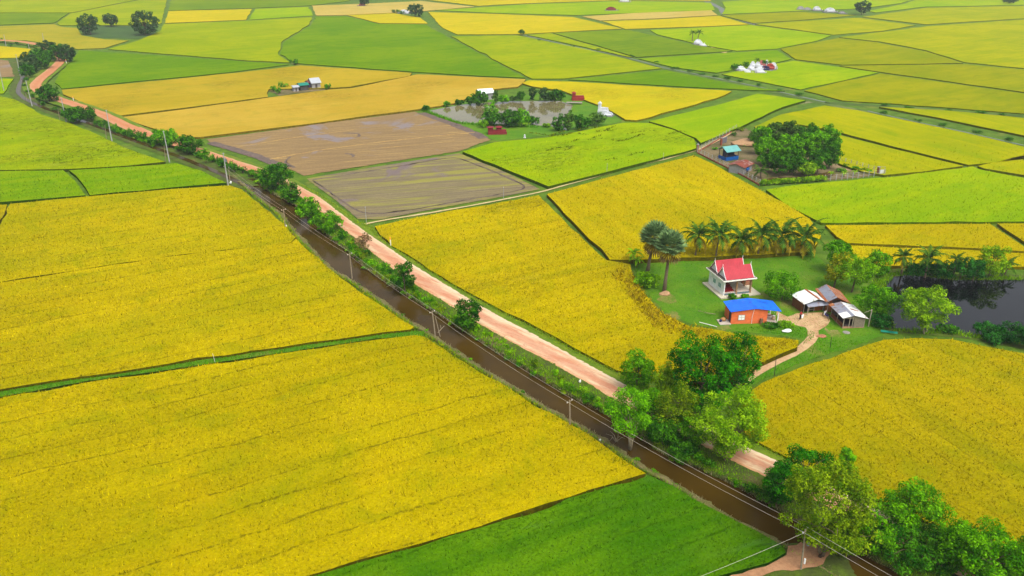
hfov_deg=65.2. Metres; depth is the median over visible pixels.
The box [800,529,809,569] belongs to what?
utility pole
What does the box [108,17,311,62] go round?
rice field
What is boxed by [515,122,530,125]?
broadleaf tree
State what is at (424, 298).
shrub
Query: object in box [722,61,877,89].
rice field
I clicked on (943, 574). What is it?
shrub
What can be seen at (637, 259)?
banana plant
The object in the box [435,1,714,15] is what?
rice field
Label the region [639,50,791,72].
rice field
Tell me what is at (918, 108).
farm track
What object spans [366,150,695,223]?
footpath
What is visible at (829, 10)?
tomb
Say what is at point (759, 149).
broadleaf tree
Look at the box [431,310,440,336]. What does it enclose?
utility pole
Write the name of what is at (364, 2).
broadleaf tree
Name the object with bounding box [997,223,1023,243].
rice field
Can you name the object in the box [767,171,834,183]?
pond water
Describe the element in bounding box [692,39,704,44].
tomb
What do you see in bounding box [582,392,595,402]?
shrub
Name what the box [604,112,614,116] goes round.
tomb
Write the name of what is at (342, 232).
shrub
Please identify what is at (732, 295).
hedge bush
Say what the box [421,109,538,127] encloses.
pond grass
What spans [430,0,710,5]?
rice field
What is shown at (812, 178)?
hedge
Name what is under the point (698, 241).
coconut palm
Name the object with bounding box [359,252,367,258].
shrub
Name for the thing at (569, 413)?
utility pole
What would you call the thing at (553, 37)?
rice field
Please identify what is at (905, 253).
coconut palm
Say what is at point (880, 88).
rice field
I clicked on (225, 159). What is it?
utility pole
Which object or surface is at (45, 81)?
road verge
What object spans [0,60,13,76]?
mud field
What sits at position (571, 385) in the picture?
shrub
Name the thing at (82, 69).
rice field
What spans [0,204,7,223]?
rice field
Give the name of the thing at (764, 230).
coconut palm
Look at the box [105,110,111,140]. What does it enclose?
utility pole
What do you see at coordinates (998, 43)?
rice field
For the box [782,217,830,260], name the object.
coconut palm
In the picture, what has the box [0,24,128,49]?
rice field
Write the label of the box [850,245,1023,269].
rice field
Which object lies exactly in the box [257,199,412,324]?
unripe rice
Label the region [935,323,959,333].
hedge bush
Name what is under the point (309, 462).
rice field
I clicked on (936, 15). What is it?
rice field
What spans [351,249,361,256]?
shrub
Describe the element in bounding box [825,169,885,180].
wire fence
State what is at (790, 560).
earth crossing
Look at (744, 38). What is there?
rice field
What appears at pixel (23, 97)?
canal water
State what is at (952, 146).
rice field
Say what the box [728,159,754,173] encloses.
farm hut
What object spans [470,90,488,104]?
broadleaf tree
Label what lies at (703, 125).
rice field
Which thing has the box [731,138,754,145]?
sand heap
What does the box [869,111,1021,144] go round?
ditch water
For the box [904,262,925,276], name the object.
hedge bush
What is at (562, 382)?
shrub
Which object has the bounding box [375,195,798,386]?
rice field
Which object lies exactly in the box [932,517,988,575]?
broadleaf tree
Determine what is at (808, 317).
yard
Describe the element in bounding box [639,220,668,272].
fan palm
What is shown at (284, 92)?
lawn
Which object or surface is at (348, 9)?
rice field
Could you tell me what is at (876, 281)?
pond grass
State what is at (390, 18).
rice field
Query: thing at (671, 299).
worn earth
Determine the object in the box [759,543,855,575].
canal bank
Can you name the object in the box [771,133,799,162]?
broadleaf tree
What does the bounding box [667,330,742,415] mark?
broadleaf tree
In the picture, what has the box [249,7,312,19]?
rice field
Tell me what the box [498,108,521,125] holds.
broadleaf tree
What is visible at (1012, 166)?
rice field
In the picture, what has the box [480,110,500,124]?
broadleaf tree
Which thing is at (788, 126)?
broadleaf tree
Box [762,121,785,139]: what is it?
broadleaf tree
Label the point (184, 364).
dyke
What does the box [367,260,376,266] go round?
shrub
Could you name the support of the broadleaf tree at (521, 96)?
on the pond bank at (585, 109)
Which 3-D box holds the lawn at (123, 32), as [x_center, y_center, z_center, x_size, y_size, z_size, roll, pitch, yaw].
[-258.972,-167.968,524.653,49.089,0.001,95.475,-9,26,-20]
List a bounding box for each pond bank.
[427,94,620,140]
[866,270,1023,348]
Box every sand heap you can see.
[659,291,669,295]
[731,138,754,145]
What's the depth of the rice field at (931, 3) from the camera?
718.69 m
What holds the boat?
on the lawn at (757, 267)
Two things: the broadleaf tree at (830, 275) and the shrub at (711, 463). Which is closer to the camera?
the shrub at (711, 463)
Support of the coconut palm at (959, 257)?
on the pond bank at (1005, 343)
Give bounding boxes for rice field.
[0,0,134,12]
[0,13,68,24]
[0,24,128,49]
[0,46,30,58]
[0,78,13,93]
[0,96,165,171]
[0,170,84,204]
[0,185,295,282]
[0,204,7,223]
[0,239,413,391]
[0,334,645,575]
[55,50,287,89]
[57,0,166,25]
[62,65,411,116]
[69,163,226,195]
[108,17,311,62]
[125,74,525,138]
[165,9,251,23]
[168,0,349,10]
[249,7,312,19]
[280,16,524,78]
[312,1,472,15]
[313,473,785,575]
[347,13,427,23]
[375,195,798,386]
[428,12,621,34]
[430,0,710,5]
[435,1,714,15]
[451,35,661,78]
[463,123,695,188]
[522,80,731,121]
[527,33,633,57]
[547,155,820,263]
[553,30,731,57]
[569,70,784,91]
[582,10,716,20]
[602,16,748,29]
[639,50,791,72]
[649,94,805,145]
[650,25,830,50]
[721,12,855,22]
[722,0,910,14]
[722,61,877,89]
[743,337,1023,549]
[754,105,1023,166]
[755,18,914,34]
[766,166,1023,224]
[780,38,962,64]
[804,73,1023,114]
[825,222,1023,252]
[837,135,963,176]
[839,19,1023,68]
[839,64,1023,92]
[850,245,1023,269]
[863,6,1023,24]
[868,0,1023,12]
[879,107,1023,136]
[977,155,1023,176]
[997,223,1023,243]
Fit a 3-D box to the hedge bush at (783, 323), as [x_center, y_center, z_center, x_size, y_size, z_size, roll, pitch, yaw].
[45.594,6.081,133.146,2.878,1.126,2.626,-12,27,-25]
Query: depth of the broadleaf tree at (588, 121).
266.03 m
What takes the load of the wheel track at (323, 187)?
on the mud field at (433, 182)
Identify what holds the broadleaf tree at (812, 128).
on the grove mud
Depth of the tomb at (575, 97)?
310.71 m
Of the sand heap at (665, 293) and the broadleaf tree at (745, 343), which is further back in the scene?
the sand heap at (665, 293)
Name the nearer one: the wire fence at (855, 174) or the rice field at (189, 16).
the wire fence at (855, 174)
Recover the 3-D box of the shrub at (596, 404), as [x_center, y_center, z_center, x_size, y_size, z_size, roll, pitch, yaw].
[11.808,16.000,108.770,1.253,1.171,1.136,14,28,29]
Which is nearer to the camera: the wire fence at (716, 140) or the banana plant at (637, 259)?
the banana plant at (637, 259)
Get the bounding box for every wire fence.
[697,125,736,150]
[697,149,760,185]
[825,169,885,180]
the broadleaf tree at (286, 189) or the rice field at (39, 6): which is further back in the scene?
the rice field at (39, 6)
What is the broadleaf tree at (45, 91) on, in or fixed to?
on the road verge at (45, 81)
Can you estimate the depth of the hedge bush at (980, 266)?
149.04 m
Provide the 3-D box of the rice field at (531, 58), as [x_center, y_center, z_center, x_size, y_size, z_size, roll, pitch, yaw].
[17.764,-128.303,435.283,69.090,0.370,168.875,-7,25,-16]
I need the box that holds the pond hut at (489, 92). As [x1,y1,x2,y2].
[476,88,493,99]
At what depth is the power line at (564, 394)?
99.85 m
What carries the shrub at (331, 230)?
on the canal bank at (547, 364)
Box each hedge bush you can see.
[633,271,661,287]
[728,293,736,299]
[741,293,748,297]
[761,321,779,328]
[777,319,794,327]
[871,312,893,328]
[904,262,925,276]
[918,257,940,276]
[933,260,960,278]
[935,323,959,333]
[951,256,976,278]
[968,260,987,279]
[972,320,1002,334]
[981,331,1008,345]
[992,320,1023,344]
[1017,326,1023,343]
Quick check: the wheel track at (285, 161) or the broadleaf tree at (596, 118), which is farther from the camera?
the broadleaf tree at (596, 118)
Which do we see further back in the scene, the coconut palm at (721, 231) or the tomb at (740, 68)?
the tomb at (740, 68)
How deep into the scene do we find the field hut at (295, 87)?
328.55 m
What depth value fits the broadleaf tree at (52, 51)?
397.29 m
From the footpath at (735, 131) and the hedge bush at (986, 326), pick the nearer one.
the hedge bush at (986, 326)
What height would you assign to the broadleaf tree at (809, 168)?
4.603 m
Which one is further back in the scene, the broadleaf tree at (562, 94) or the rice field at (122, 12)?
the rice field at (122, 12)
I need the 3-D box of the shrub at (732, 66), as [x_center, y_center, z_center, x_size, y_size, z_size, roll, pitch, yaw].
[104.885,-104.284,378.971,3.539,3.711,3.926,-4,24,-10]
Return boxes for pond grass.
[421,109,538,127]
[865,270,1023,295]
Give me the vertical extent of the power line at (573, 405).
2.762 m
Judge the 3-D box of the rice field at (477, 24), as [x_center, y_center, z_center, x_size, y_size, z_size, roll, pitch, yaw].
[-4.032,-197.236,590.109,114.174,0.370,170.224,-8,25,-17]
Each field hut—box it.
[291,85,298,90]
[297,82,308,90]
[308,77,321,87]
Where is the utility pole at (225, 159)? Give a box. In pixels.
[222,153,228,184]
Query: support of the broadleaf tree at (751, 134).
on the grove mud
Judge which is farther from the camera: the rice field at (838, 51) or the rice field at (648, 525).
the rice field at (838, 51)
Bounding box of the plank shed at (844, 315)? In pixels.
[828,302,867,327]
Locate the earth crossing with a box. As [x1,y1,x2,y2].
[730,542,830,575]
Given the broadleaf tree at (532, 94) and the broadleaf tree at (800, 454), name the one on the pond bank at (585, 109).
the broadleaf tree at (532, 94)
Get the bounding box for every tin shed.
[792,289,827,313]
[815,284,850,311]
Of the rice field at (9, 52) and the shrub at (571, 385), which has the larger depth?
the rice field at (9, 52)
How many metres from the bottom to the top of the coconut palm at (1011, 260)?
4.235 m
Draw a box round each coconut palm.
[680,220,715,254]
[703,216,742,255]
[727,224,759,257]
[744,218,781,254]
[752,164,768,178]
[759,217,803,255]
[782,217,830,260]
[892,246,915,275]
[913,244,948,277]
[948,252,967,279]
[1001,256,1019,275]
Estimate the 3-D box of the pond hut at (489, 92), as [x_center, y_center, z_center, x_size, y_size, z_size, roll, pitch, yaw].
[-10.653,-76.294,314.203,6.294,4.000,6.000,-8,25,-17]
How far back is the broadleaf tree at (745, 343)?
112.38 m
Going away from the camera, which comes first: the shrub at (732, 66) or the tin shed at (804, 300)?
the tin shed at (804, 300)
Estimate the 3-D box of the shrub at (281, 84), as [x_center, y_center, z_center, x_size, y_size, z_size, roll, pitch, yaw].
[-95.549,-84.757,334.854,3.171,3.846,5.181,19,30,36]
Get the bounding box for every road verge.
[0,39,153,138]
[142,127,1017,575]
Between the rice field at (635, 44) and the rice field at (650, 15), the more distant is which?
the rice field at (650, 15)
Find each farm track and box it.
[520,34,1023,146]
[825,101,1023,116]
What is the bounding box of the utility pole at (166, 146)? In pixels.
[162,131,169,161]
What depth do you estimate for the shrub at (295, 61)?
393.80 m
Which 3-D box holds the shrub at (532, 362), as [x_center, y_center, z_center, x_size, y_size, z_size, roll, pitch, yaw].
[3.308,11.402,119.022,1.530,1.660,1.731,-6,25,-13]
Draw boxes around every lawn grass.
[736,326,814,339]
[752,337,867,383]
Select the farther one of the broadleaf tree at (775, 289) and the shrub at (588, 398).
the broadleaf tree at (775, 289)
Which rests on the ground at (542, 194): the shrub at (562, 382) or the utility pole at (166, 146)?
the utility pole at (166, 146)
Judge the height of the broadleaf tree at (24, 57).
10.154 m
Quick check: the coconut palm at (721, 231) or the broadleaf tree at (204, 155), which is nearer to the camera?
the coconut palm at (721, 231)
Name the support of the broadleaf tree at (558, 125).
on the pond bank at (585, 109)
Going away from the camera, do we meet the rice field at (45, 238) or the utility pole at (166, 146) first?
the rice field at (45, 238)
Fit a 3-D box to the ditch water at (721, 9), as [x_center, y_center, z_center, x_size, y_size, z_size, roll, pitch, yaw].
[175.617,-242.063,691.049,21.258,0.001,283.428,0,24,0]
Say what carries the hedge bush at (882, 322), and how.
on the lawn at (757, 267)
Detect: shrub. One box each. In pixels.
[161,141,172,147]
[218,161,227,167]
[226,163,238,171]
[237,165,246,172]
[247,169,255,176]
[253,167,261,176]
[278,81,288,86]
[289,59,297,64]
[325,228,335,233]
[337,228,347,237]
[337,234,344,240]
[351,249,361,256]
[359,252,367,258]
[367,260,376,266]
[379,262,390,269]
[380,266,389,274]
[421,296,428,302]
[474,323,479,332]
[530,358,537,367]
[551,369,558,374]
[558,378,568,390]
[568,382,576,391]
[577,386,588,397]
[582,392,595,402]
[593,402,602,408]
[693,451,704,463]
[704,457,717,467]
[730,63,737,69]
[730,479,738,487]
[742,482,758,492]
[755,487,769,498]
[763,493,776,503]
[836,167,846,171]
[938,568,952,575]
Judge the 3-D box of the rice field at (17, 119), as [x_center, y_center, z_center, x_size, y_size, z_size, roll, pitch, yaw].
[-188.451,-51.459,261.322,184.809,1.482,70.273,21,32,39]
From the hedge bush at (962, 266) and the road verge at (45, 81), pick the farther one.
the road verge at (45, 81)
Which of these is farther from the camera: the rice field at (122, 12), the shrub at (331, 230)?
the rice field at (122, 12)
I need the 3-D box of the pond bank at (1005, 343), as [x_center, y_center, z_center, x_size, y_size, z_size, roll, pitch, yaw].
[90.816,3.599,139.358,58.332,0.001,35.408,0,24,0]
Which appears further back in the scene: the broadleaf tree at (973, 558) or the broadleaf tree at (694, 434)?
the broadleaf tree at (694, 434)
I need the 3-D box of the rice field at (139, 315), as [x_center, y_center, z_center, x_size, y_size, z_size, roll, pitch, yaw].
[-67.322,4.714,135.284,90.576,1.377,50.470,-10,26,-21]
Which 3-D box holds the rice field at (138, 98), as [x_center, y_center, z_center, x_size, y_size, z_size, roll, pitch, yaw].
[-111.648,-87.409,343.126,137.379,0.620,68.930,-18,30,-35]
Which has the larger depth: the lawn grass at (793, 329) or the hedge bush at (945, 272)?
the hedge bush at (945, 272)
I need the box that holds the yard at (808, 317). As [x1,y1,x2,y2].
[776,311,829,329]
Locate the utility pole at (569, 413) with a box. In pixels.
[567,400,571,424]
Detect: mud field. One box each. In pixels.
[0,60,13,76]
[206,112,490,175]
[307,153,538,218]
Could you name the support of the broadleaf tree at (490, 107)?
on the pond bank at (585, 109)
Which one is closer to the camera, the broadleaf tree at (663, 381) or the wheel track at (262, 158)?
the broadleaf tree at (663, 381)
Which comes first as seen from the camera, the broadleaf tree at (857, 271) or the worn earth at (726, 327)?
the worn earth at (726, 327)
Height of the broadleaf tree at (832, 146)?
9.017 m
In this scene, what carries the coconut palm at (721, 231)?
on the lawn at (757, 267)
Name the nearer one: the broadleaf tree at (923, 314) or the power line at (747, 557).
the power line at (747, 557)
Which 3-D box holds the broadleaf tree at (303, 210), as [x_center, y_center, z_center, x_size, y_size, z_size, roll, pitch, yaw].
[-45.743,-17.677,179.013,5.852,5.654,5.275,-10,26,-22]
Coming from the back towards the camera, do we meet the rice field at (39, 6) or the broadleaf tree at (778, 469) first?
the rice field at (39, 6)
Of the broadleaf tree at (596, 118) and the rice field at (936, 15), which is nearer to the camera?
the broadleaf tree at (596, 118)
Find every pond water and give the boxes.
[430,101,572,130]
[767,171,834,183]
[881,275,1023,337]
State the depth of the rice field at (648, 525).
84.57 m
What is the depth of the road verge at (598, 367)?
134.73 m
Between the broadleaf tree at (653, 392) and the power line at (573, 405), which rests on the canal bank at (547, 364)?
the broadleaf tree at (653, 392)
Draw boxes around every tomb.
[487,126,506,134]
[571,91,584,100]
[598,101,608,113]
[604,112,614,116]
[605,7,618,10]
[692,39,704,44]
[734,66,749,70]
[754,68,765,72]
[762,66,772,70]
[811,6,822,10]
[822,7,837,12]
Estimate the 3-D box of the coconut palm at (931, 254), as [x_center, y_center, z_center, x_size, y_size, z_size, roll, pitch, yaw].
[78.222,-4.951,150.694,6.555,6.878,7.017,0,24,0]
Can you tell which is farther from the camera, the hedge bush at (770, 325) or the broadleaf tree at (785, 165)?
the broadleaf tree at (785, 165)
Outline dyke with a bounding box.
[0,331,424,396]
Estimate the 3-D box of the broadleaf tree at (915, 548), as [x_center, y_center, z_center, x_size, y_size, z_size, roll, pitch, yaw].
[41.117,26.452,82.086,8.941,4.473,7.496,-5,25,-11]
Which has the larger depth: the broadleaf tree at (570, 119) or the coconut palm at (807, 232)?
the broadleaf tree at (570, 119)
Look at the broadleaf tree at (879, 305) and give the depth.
133.50 m
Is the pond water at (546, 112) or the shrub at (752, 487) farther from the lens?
the pond water at (546, 112)
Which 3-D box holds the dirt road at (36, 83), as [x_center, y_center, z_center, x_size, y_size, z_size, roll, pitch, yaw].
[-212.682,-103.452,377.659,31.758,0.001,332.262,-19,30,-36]
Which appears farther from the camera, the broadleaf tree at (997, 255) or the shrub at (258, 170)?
the shrub at (258, 170)
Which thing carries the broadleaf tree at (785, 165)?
on the grove mud
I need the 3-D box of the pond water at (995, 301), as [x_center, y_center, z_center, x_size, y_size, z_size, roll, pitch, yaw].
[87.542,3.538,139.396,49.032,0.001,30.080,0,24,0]
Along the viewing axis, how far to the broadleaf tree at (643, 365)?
110.18 m
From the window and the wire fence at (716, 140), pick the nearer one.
the window
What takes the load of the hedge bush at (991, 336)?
on the pond bank at (1005, 343)
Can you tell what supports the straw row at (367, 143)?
on the mud field at (389, 128)
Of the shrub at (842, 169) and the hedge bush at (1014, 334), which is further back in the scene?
the shrub at (842, 169)
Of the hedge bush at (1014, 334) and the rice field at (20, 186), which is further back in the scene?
the rice field at (20, 186)
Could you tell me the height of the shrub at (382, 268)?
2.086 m
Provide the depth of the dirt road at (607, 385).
128.34 m
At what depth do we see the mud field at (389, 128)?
250.08 m
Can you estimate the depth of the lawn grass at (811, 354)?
124.82 m
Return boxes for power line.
[229,171,873,573]
[230,168,890,575]
[702,534,800,575]
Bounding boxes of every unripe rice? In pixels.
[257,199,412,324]
[423,336,638,467]
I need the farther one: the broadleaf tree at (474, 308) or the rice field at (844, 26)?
the rice field at (844, 26)
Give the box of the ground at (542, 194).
[0,0,1023,544]
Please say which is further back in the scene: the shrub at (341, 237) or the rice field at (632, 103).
the rice field at (632, 103)
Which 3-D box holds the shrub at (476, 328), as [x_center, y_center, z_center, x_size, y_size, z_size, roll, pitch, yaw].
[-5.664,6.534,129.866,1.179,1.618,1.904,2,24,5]
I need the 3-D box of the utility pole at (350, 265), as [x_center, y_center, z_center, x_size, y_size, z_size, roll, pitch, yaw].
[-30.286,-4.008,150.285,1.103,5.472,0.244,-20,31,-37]
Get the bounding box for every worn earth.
[657,294,676,303]
[665,311,680,319]
[716,325,731,330]
[825,328,841,336]
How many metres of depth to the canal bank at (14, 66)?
244.14 m
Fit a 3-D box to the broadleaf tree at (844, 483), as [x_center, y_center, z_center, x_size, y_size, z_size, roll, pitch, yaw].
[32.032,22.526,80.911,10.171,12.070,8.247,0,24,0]
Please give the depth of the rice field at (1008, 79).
368.68 m
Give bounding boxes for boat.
[881,330,897,333]
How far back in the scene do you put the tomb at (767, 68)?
378.02 m
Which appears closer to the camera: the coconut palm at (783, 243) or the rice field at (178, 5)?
the coconut palm at (783, 243)
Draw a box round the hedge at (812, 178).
[759,174,827,184]
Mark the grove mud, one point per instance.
(747, 153)
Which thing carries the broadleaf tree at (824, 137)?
on the grove mud
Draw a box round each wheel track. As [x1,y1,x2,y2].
[208,142,291,167]
[284,157,294,167]
[313,157,524,213]
[416,112,488,138]
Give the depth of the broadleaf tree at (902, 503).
84.05 m
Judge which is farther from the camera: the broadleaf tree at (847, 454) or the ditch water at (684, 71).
the ditch water at (684, 71)
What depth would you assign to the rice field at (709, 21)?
569.75 m
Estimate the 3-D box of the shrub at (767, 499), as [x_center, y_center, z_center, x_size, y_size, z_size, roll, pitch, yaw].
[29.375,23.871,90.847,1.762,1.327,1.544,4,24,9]
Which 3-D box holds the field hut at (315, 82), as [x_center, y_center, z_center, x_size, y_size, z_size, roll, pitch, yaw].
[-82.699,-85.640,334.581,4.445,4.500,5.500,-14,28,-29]
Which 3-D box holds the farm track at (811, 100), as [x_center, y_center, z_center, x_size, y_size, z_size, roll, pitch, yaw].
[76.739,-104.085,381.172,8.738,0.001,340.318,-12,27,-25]
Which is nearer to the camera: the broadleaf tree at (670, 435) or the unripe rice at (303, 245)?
the broadleaf tree at (670, 435)
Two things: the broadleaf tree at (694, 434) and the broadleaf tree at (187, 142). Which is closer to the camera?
the broadleaf tree at (694, 434)
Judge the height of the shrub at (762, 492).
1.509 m
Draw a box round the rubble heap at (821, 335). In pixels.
[816,334,826,337]
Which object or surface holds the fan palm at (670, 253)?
on the lawn at (757, 267)
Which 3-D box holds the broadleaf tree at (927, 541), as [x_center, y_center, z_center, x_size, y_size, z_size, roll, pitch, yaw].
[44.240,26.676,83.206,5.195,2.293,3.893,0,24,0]
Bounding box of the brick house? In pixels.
[717,298,781,324]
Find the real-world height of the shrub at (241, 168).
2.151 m
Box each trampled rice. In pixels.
[612,266,791,350]
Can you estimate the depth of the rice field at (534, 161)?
234.92 m
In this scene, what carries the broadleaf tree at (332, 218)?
on the canal bank at (547, 364)
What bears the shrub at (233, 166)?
on the canal bank at (14, 66)
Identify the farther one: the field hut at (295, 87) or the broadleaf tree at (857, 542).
the field hut at (295, 87)
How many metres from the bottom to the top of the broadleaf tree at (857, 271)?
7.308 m
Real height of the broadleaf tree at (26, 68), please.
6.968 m
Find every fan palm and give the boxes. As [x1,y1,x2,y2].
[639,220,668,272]
[654,227,687,290]
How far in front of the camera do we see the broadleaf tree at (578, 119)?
262.84 m
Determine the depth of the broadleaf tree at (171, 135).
242.57 m
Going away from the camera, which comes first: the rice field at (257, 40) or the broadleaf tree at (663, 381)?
the broadleaf tree at (663, 381)
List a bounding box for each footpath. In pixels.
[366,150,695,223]
[699,101,812,149]
[749,325,818,380]
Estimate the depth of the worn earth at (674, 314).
137.26 m
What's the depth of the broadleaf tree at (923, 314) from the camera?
127.62 m
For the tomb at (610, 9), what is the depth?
663.57 m
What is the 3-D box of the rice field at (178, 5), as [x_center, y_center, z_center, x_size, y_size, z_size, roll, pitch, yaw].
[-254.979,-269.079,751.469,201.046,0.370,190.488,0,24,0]
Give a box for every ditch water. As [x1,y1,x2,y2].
[525,35,824,101]
[704,1,755,24]
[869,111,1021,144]
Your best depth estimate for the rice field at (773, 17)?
616.85 m
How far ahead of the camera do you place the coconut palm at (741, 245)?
158.72 m
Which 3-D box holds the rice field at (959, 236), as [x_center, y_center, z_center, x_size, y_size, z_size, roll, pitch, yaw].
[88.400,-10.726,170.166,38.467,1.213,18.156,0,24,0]
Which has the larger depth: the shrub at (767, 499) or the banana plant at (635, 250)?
the banana plant at (635, 250)
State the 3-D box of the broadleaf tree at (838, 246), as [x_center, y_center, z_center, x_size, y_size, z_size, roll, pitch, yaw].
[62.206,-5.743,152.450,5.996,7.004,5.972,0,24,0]
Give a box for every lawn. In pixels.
[81,26,156,38]
[271,89,324,94]
[635,254,885,387]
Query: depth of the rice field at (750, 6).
718.69 m
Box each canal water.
[16,70,253,188]
[249,179,900,575]
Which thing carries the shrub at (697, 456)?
on the canal bank at (547, 364)
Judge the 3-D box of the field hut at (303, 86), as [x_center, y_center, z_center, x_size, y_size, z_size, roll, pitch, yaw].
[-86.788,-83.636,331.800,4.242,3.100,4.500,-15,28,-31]
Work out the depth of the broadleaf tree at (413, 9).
614.23 m
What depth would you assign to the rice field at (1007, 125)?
277.82 m
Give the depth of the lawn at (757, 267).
144.05 m
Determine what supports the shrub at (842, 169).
on the grove mud
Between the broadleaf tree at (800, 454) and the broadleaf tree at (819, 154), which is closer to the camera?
the broadleaf tree at (800, 454)
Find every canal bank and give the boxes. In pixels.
[8,58,258,188]
[237,181,837,575]
[253,178,957,575]
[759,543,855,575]
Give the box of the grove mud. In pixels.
[699,128,872,184]
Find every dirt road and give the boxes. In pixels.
[0,40,136,133]
[127,127,985,575]
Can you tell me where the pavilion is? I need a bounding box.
[718,145,740,160]
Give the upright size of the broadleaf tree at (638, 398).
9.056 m
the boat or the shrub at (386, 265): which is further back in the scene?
the shrub at (386, 265)
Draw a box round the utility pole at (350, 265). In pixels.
[347,253,352,278]
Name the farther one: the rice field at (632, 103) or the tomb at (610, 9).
the tomb at (610, 9)
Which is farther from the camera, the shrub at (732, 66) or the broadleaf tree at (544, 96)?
the shrub at (732, 66)
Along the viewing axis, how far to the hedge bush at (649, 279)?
146.52 m
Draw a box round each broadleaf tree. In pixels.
[17,51,37,73]
[17,63,35,76]
[29,48,51,68]
[34,39,57,52]
[34,84,58,101]
[46,43,65,60]
[55,44,75,61]
[59,106,96,121]
[75,13,99,33]
[102,13,117,26]
[128,10,159,34]
[149,128,178,143]
[174,134,203,152]
[200,148,209,161]
[259,162,294,190]
[280,180,300,200]
[295,196,321,220]
[308,210,343,230]
[354,232,371,252]
[359,0,368,4]
[389,260,415,291]
[407,3,423,15]
[422,105,429,109]
[454,298,482,329]
[455,99,464,104]
[465,96,474,104]
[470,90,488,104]
[478,119,488,127]
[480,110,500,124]
[483,101,498,115]
[491,90,498,103]
[498,95,508,102]
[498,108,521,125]
[508,96,519,100]
[515,108,531,124]
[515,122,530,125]
[517,91,525,99]
[527,116,539,124]
[529,87,537,100]
[538,87,551,99]
[548,88,561,100]
[551,113,567,130]
[558,92,565,100]
[564,110,574,130]
[573,114,587,128]
[583,117,590,127]
[589,112,606,125]
[603,387,651,450]
[619,347,657,392]
[633,387,671,417]
[645,414,685,445]
[649,361,676,399]
[654,380,700,428]
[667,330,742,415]
[667,439,699,464]
[673,404,711,444]
[689,383,770,459]
[723,331,762,387]
[748,131,762,140]
[751,126,771,152]
[754,136,781,165]
[760,150,779,172]
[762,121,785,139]
[762,268,802,299]
[762,460,803,505]
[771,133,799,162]
[772,155,791,176]
[776,443,834,495]
[778,457,879,557]
[782,120,800,144]
[785,148,805,174]
[791,132,817,163]
[797,162,819,175]
[798,122,819,138]
[804,130,829,159]
[807,149,832,173]
[813,516,884,556]
[818,123,843,144]
[822,239,857,265]
[823,137,844,167]
[824,251,852,287]
[833,252,880,292]
[838,446,857,469]
[853,283,906,317]
[854,0,871,14]
[857,510,898,554]
[866,249,895,276]
[867,518,964,575]
[872,476,957,534]
[900,284,961,333]
[916,528,948,556]
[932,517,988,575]
[945,515,1023,575]
[977,245,1011,276]
[996,535,1023,575]
[1002,0,1018,2]
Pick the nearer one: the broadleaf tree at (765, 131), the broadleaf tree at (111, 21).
the broadleaf tree at (765, 131)
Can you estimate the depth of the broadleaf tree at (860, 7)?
630.04 m
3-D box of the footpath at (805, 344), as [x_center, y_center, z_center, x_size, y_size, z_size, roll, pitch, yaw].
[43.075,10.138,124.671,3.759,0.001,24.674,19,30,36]
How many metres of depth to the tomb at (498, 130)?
258.68 m
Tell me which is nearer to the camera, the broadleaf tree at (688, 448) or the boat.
the broadleaf tree at (688, 448)
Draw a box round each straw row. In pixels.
[239,130,348,146]
[271,132,473,158]
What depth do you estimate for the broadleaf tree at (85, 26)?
507.15 m
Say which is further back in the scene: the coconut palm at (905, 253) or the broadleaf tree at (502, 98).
the broadleaf tree at (502, 98)
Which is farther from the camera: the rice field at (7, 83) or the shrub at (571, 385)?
the rice field at (7, 83)
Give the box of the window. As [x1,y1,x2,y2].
[738,315,744,319]
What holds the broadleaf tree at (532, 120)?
on the pond bank at (585, 109)
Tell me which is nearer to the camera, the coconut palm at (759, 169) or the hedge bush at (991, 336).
the hedge bush at (991, 336)
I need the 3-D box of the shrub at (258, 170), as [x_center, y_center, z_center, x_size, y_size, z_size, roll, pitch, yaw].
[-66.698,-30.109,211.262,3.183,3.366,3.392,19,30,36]
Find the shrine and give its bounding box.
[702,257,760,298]
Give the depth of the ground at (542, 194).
278.61 m
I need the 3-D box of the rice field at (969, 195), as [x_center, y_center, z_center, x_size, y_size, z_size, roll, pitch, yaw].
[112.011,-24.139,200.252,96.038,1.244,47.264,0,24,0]
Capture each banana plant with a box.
[625,248,643,263]
[628,256,644,267]
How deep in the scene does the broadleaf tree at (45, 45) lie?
401.64 m

